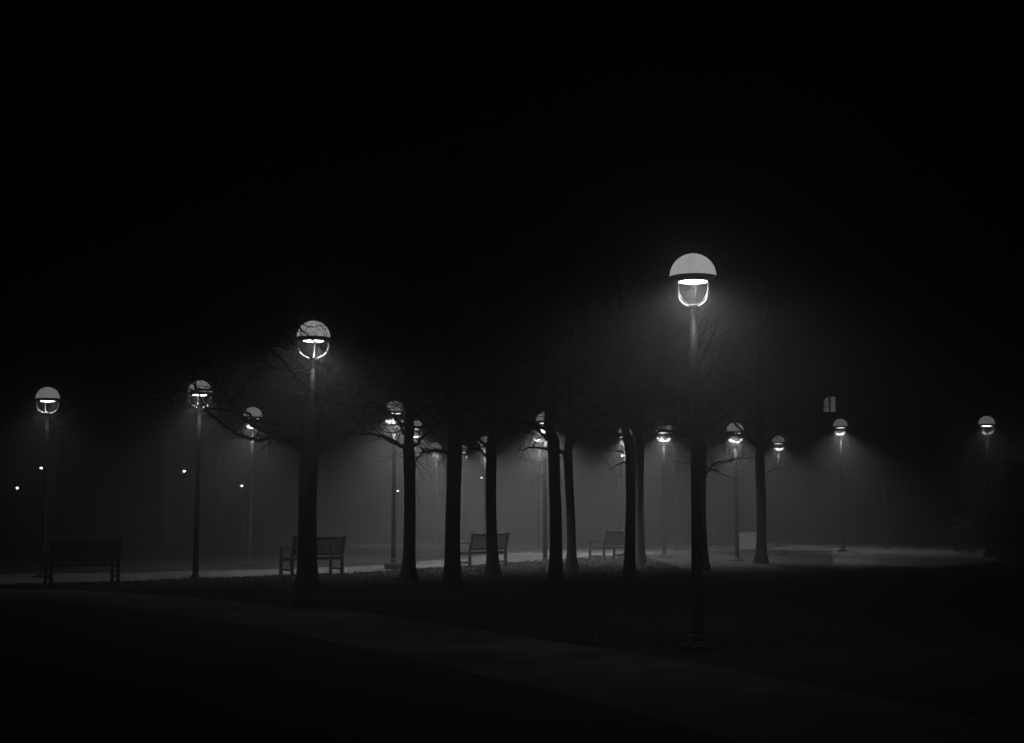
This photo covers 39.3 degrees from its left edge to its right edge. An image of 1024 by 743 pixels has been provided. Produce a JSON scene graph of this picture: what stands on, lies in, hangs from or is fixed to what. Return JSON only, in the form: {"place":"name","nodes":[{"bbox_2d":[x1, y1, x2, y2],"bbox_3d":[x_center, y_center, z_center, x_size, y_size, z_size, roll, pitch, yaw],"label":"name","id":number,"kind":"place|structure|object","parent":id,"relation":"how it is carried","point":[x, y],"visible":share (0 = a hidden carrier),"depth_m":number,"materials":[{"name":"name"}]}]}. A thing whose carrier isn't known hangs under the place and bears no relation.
{"place":"outdoors","nodes":[
{"label":"outdoors","id":0,"kind":"place"},
{"bbox_2d":[0,420,230,549],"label":"building","id":1,"kind":"structure","parent":0,"point":[122,479],"depth_m":57.52,"materials":[{"name":"paint"}]},
{"bbox_2d":[0,469,30,520],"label":"window","id":2,"kind":"structure","parent":1,"relation":"in","point":[10,479],"depth_m":57.47,"materials":[{"name":"paint"}]},
{"bbox_2d":[80,469,145,520],"bbox_3d":[-15.950,4.948,57.430,2.600,2.090,0.160,0,-5,0],"label":"window","id":3,"kind":"structure","parent":1,"relation":"in","point":[109,494],"depth_m":57.47,"materials":[{"name":"paint"}]},
{"bbox_2d":[0,543,994,583],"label":"pavement","id":4,"kind":"structure","parent":0,"point":[904,555],"depth_m":46.36,"materials":[{"name":"concrete"}]},
{"bbox_2d":[32,387,59,577],"bbox_3d":[-11.029,2.604,33.888,0.562,4.489,0.562,0,-6,0],"label":"street lamp","id":5,"kind":"object","parent":4,"relation":"on","point":[47,394],"visible":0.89,"depth_m":33.84,"materials":[{"name":"grey metal"}]},
{"bbox_2d":[44,538,121,583],"bbox_3d":[-9.325,4.105,31.153,1.515,0.968,0.704,3,-6,-30],"label":"park bench","id":6,"kind":"object","parent":4,"relation":"on","point":[50,565],"visible":0.98,"depth_m":30.99,"materials":[{"name":"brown wood"}]},
{"bbox_2d":[278,535,345,575],"bbox_3d":[-4.889,4.490,35.162,1.515,0.968,0.704,5,-7,-40],"label":"park bench","id":7,"kind":"object","parent":4,"relation":"on","point":[331,552],"visible":0.77,"depth_m":35.13,"materials":[{"name":"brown wood"}]},
{"bbox_2d":[384,401,404,569],"bbox_3d":[-3.160,3.033,38.329,0.562,4.498,0.562,0,-5,0],"label":"street lamp","id":8,"kind":"object","parent":4,"relation":"on","point":[392,564],"visible":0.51,"depth_m":38.23,"materials":[{"name":"grey metal"}]},
{"bbox_2d":[533,425,544,552],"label":"street lamp","id":9,"kind":"object","parent":4,"relation":"on","point":[538,550],"visible":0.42,"depth_m":52.77,"materials":[{"name":"grey metal"}]},
{"bbox_2d":[619,455,623,548],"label":"street lamp","id":10,"kind":"object","parent":4,"relation":"on","point":[622,456],"visible":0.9,"depth_m":58.07,"materials":[{"name":"metal"}]},
{"bbox_2d":[617,429,632,553],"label":"street lamp","id":11,"kind":"object","parent":4,"relation":"on","point":[619,431],"visible":0.21,"depth_m":50.55,"materials":[{"name":"grey metal"}]},
{"bbox_2d":[645,430,725,550],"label":"bare tree","id":12,"kind":"object","parent":4,"relation":"on","point":[675,503],"visible":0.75,"depth_m":55.39,"materials":[{"name":"black plant"}]},
{"bbox_2d":[707,524,734,547],"bbox_3d":[8.703,6.813,59.404,0.704,0.968,1.515,-4,-7,38],"label":"park bench","id":13,"kind":"object","parent":4,"relation":"on","point":[725,531],"visible":0.86,"depth_m":59.12,"materials":[{"name":"grey wood"}]},
{"bbox_2d":[772,436,784,546],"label":"street lamp","id":14,"kind":"object","parent":4,"relation":"on","point":[775,440],"visible":0.91,"depth_m":61.16,"materials":[{"name":"grey metal"}]},
{"bbox_2d":[833,419,849,550],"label":"street lamp","id":15,"kind":"object","parent":4,"relation":"on","point":[839,423],"visible":1,"depth_m":54.48,"materials":[{"name":"grey metal"}]},
{"bbox_2d":[850,402,940,548],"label":"bare tree","id":16,"kind":"object","parent":4,"relation":"on","point":[882,464],"visible":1,"depth_m":58.15,"materials":[{"name":"black plant"}]},
{"bbox_2d":[978,416,995,555],"bbox_3d":[16.335,3.917,49.153,0.562,4.787,0.562,0,-6,0],"label":"street lamp","id":17,"kind":"object","parent":4,"relation":"on","point":[986,421],"visible":0.91,"depth_m":49.15,"materials":[{"name":"black metal"}]},
{"bbox_2d":[0,515,1023,742],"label":"ground","id":18,"kind":"structure","parent":0,"point":[78,673],"depth_m":15.51,"materials":[{"name":"soil"}]},
{"bbox_2d":[13,487,20,552],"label":"street lamp","id":19,"kind":"object","parent":18,"relation":"on","point":[15,537],"visible":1,"depth_m":52.72,"materials":[{"name":"metal"}]},
{"bbox_2d":[38,467,43,552],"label":"street lamp","id":20,"kind":"object","parent":18,"relation":"on","point":[39,525],"visible":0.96,"depth_m":52.76,"materials":[{"name":"metal"}]},
{"bbox_2d":[180,470,187,552],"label":"street lamp","id":21,"kind":"object","parent":18,"relation":"on","point":[182,549],"visible":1,"depth_m":52.75,"materials":[{"name":"metal"}]},
{"bbox_2d":[184,380,211,580],"bbox_3d":[-7.149,2.461,32.619,0.562,4.532,0.562,0,-5,0],"label":"street lamp","id":22,"kind":"object","parent":18,"relation":"on","point":[195,573],"visible":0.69,"depth_m":32.55,"materials":[{"name":"grey metal"}]},
{"bbox_2d":[183,419,267,548],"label":"bare tree","id":23,"kind":"object","parent":18,"relation":"on","point":[222,487],"visible":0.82,"depth_m":58.27,"materials":[{"name":"black plant"}]},
{"bbox_2d":[239,485,243,548],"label":"street lamp","id":24,"kind":"object","parent":18,"relation":"on","point":[241,487],"visible":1,"depth_m":58.00,"materials":[{"name":"metal"}]},
{"bbox_2d":[240,407,261,565],"bbox_3d":[-7.482,3.275,41.054,0.562,4.521,0.562,1,-6,0],"label":"street lamp","id":25,"kind":"object","parent":18,"relation":"on","point":[255,412],"visible":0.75,"depth_m":40.98,"materials":[{"name":"grey metal"}]},
{"bbox_2d":[119,134,424,590],"bbox_3d":[-4.255,-0.351,26.202,5.655,9.019,9.997,0,-5,0],"label":"bare tree","id":26,"kind":"object","parent":18,"relation":"on","point":[300,445],"visible":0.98,"depth_m":27.82,"materials":[{"name":"black plant"}]},
{"bbox_2d":[293,321,329,607],"bbox_3d":[-3.312,1.509,23.599,0.562,4.720,0.562,1,-5,0],"label":"street lamp","id":27,"kind":"object","parent":18,"relation":"on","point":[307,599],"visible":0.82,"depth_m":23.52,"materials":[{"name":"grey metal"}]},
{"bbox_2d":[396,490,398,540],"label":"street lamp","id":28,"kind":"object","parent":18,"relation":"on","point":[397,492],"visible":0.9,"depth_m":72.52,"materials":[{"name":"metal"}]},
{"bbox_2d":[414,419,422,557],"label":"street lamp","id":29,"kind":"object","parent":18,"relation":"on","point":[419,423],"visible":0.26,"depth_m":47.10,"materials":[{"name":"grey metal"}]},
{"bbox_2d":[300,190,543,579],"bbox_3d":[-2.434,0.332,32.617,4.994,8.884,7.155,-3,-6,25],"label":"bare tree","id":30,"kind":"object","parent":18,"relation":"on","point":[408,570],"visible":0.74,"depth_m":32.45,"materials":[{"name":"black plant"}]},
{"bbox_2d":[430,443,441,545],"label":"street lamp","id":31,"kind":"object","parent":18,"relation":"on","point":[438,446],"visible":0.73,"depth_m":63.34,"materials":[{"name":"grey metal"}]},
{"bbox_2d":[0,555,901,645],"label":"grass","id":32,"kind":"structure","parent":18,"relation":"on","point":[441,609],"depth_m":24.27,"materials":[{"name":"black plant"}]},
{"bbox_2d":[460,445,467,544],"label":"street lamp","id":33,"kind":"object","parent":18,"relation":"on","point":[462,525],"visible":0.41,"depth_m":64.48,"materials":[{"name":"grey metal"}]},
{"bbox_2d":[350,192,591,575],"bbox_3d":[-1.104,0.131,34.485,5.065,9.641,5.739,3,-6,-29],"label":"bare tree","id":34,"kind":"object","parent":18,"relation":"on","point":[492,567],"visible":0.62,"depth_m":34.63,"materials":[{"name":"black plant"}]},
{"bbox_2d":[479,477,483,532],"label":"street lamp","id":35,"kind":"object","parent":18,"relation":"on","point":[481,478],"visible":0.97,"depth_m":79.17,"materials":[{"name":"metal"}]},
{"bbox_2d":[478,436,486,545],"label":"street lamp","id":36,"kind":"object","parent":18,"relation":"on","point":[484,514],"visible":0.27,"depth_m":56.21,"materials":[{"name":"grey metal"}]},
{"bbox_2d":[460,531,509,567],"bbox_3d":[-0.823,4.936,39.819,0.704,0.968,1.515,-5,-7,43],"label":"park bench","id":37,"kind":"object","parent":18,"relation":"on","point":[469,552],"visible":0.66,"depth_m":39.48,"materials":[{"name":"grey wood"}]},
{"bbox_2d":[332,109,652,588],"bbox_3d":[-1.014,-0.343,29.776,5.978,9.686,7.294,-4,-7,39],"label":"bare tree","id":38,"kind":"object","parent":18,"relation":"on","point":[452,573],"visible":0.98,"depth_m":29.10,"materials":[{"name":"black plant"}]},
{"bbox_2d":[536,412,548,563],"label":"street lamp","id":39,"kind":"object","parent":18,"relation":"on","point":[544,558],"visible":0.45,"depth_m":42.46,"materials":[{"name":"grey metal"}]},
{"bbox_2d":[375,158,720,584],"bbox_3d":[0.786,-0.204,30.159,6.739,9.482,5.746,2,-6,-23],"label":"bare tree","id":40,"kind":"object","parent":18,"relation":"on","point":[555,571],"visible":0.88,"depth_m":30.56,"materials":[{"name":"black plant"}]},
{"bbox_2d":[478,241,652,569],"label":"bare tree","id":41,"kind":"object","parent":18,"relation":"on","point":[571,562],"visible":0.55,"depth_m":37.92,"materials":[{"name":"black plant"}]},
{"bbox_2d":[588,529,624,560],"bbox_3d":[3.095,5.450,45.185,0.704,0.968,1.515,-4,-7,36],"label":"park bench","id":42,"kind":"object","parent":18,"relation":"on","point":[612,538],"visible":0.81,"depth_m":44.82,"materials":[{"name":"grey wood"}]},
{"bbox_2d":[482,165,743,581],"bbox_3d":[2.301,-0.037,32.152,5.905,9.531,5.396,0,-5,0],"label":"bare tree","id":43,"kind":"object","parent":18,"relation":"on","point":[629,572],"visible":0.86,"depth_m":32.05,"materials":[{"name":"black plant"}]},
{"bbox_2d":[553,266,741,563],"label":"bare tree","id":44,"kind":"object","parent":18,"relation":"on","point":[640,555],"visible":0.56,"depth_m":42.46,"materials":[{"name":"black plant"}]},
{"bbox_2d":[656,423,671,557],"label":"street lamp","id":45,"kind":"object","parent":18,"relation":"on","point":[664,554],"visible":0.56,"depth_m":47.72,"materials":[{"name":"grey metal"}]},
{"bbox_2d":[561,226,819,570],"bbox_3d":[4.470,0.640,36.984,6.244,9.104,6.098,-3,-6,25],"label":"bare tree","id":46,"kind":"object","parent":18,"relation":"on","point":[703,477],"visible":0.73,"depth_m":37.35,"materials":[{"name":"black plant"}]},
{"bbox_2d":[669,253,718,649],"bbox_3d":[2.139,0.900,16.732,0.562,4.607,0.562,0,-5,0],"label":"street lamp","id":47,"kind":"object","parent":18,"relation":"on","point":[693,268],"visible":1,"depth_m":16.67,"materials":[{"name":"grey metal"}]},
{"bbox_2d":[726,423,744,560],"bbox_3d":[6.987,3.739,44.716,0.562,4.295,0.562,0,-5,0],"label":"street lamp","id":48,"kind":"object","parent":18,"relation":"on","point":[731,427],"visible":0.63,"depth_m":44.65,"materials":[{"name":"grey metal"}]},
{"bbox_2d":[673,249,864,563],"bbox_3d":[7.274,1.039,42.638,5.364,9.389,5.837,0,-5,0],"label":"bare tree","id":49,"kind":"object","parent":18,"relation":"on","point":[760,556],"visible":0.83,"depth_m":42.34,"materials":[{"name":"black plant"}]},
{"bbox_2d":[780,549,789,554],"bbox_3d":[9.472,6.286,49.794,0.341,0.251,0.323,0,-5,0],"label":"stone","id":50,"kind":"object","parent":18,"relation":"on","point":[784,552],"visible":0.86,"depth_m":49.69,"materials":[{"name":"grey stone"}]},
{"bbox_2d":[766,520,1010,541],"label":"hedge","id":51,"kind":"object","parent":18,"relation":"on","point":[875,532],"visible":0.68,"depth_m":69.37,"materials":[{"name":"black plant"}]},
{"bbox_2d":[0,589,1023,742],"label":"path","id":52,"kind":"structure","parent":0,"point":[736,706],"depth_m":13.47,"materials":[{"name":"black asphalt"}]},
{"bbox_2d":[0,0,1023,514],"label":"sky","id":53,"kind":"structure","parent":0,"point":[869,152],"materials":[{"name":"black"}]},
{"bbox_2d":[733,532,755,548],"bbox_3d":[9.478,6.843,58.028,0.980,0.650,0.630,-1,-6,6],"label":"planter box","id":54,"kind":"object","parent":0,"point":[747,540],"visible":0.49,"depth_m":57.75,"materials":[{"name":"stone"}]},
{"bbox_2d":[705,317,1023,539],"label":"dark building","id":55,"kind":"structure","parent":0,"point":[951,382],"depth_m":74.15,"materials":[{"name":"paint"}]},
{"bbox_2d":[784,396,802,414],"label":"window","id":56,"kind":"structure","parent":55,"relation":"in","point":[790,404],"depth_m":74.13,"materials":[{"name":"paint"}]},
{"bbox_2d":[785,481,803,500],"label":"window","id":57,"kind":"structure","parent":55,"relation":"in","point":[794,488],"depth_m":73.72,"materials":[{"name":"paint"}]},
{"bbox_2d":[821,396,838,414],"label":"window","id":58,"kind":"structure","parent":55,"relation":"in","point":[831,405],"depth_m":74.13,"materials":[{"name":"glass"}]},
{"bbox_2d":[822,481,840,500],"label":"window","id":59,"kind":"structure","parent":55,"relation":"in","point":[831,488],"depth_m":73.72,"materials":[{"name":"paint"}]},
{"bbox_2d":[857,396,875,414],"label":"window","id":60,"kind":"structure","parent":55,"relation":"in","point":[867,402],"depth_m":74.13,"materials":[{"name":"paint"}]},
{"bbox_2d":[859,481,877,500],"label":"window","id":61,"kind":"structure","parent":55,"relation":"in","point":[868,488],"depth_m":73.72,"materials":[{"name":"paint"}]},
{"bbox_2d":[894,396,912,414],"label":"window","id":62,"kind":"structure","parent":55,"relation":"in","point":[899,399],"depth_m":74.13,"materials":[{"name":"paint"}]},
{"bbox_2d":[896,481,914,500],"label":"window","id":63,"kind":"structure","parent":55,"relation":"in","point":[905,488],"depth_m":73.70,"materials":[{"name":"paint"}]},
{"bbox_2d":[931,396,949,414],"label":"window","id":64,"kind":"structure","parent":55,"relation":"in","point":[939,403],"depth_m":74.13,"materials":[{"name":"paint"}]},
{"bbox_2d":[933,481,951,500],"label":"window","id":65,"kind":"structure","parent":55,"relation":"in","point":[942,488],"depth_m":73.70,"materials":[{"name":"paint"}]},
{"bbox_2d":[968,396,986,414],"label":"window","id":66,"kind":"structure","parent":55,"relation":"in","point":[976,403],"depth_m":74.13,"materials":[{"name":"paint"}]},
{"bbox_2d":[1004,396,1022,414],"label":"window","id":67,"kind":"structure","parent":55,"relation":"in","point":[1013,403],"depth_m":74.13,"materials":[{"name":"paint"}]},
{"bbox_2d":[1009,484,1023,500],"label":"window","id":68,"kind":"structure","parent":55,"relation":"in","point":[1014,498],"depth_m":73.68,"materials":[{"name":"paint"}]}
]}

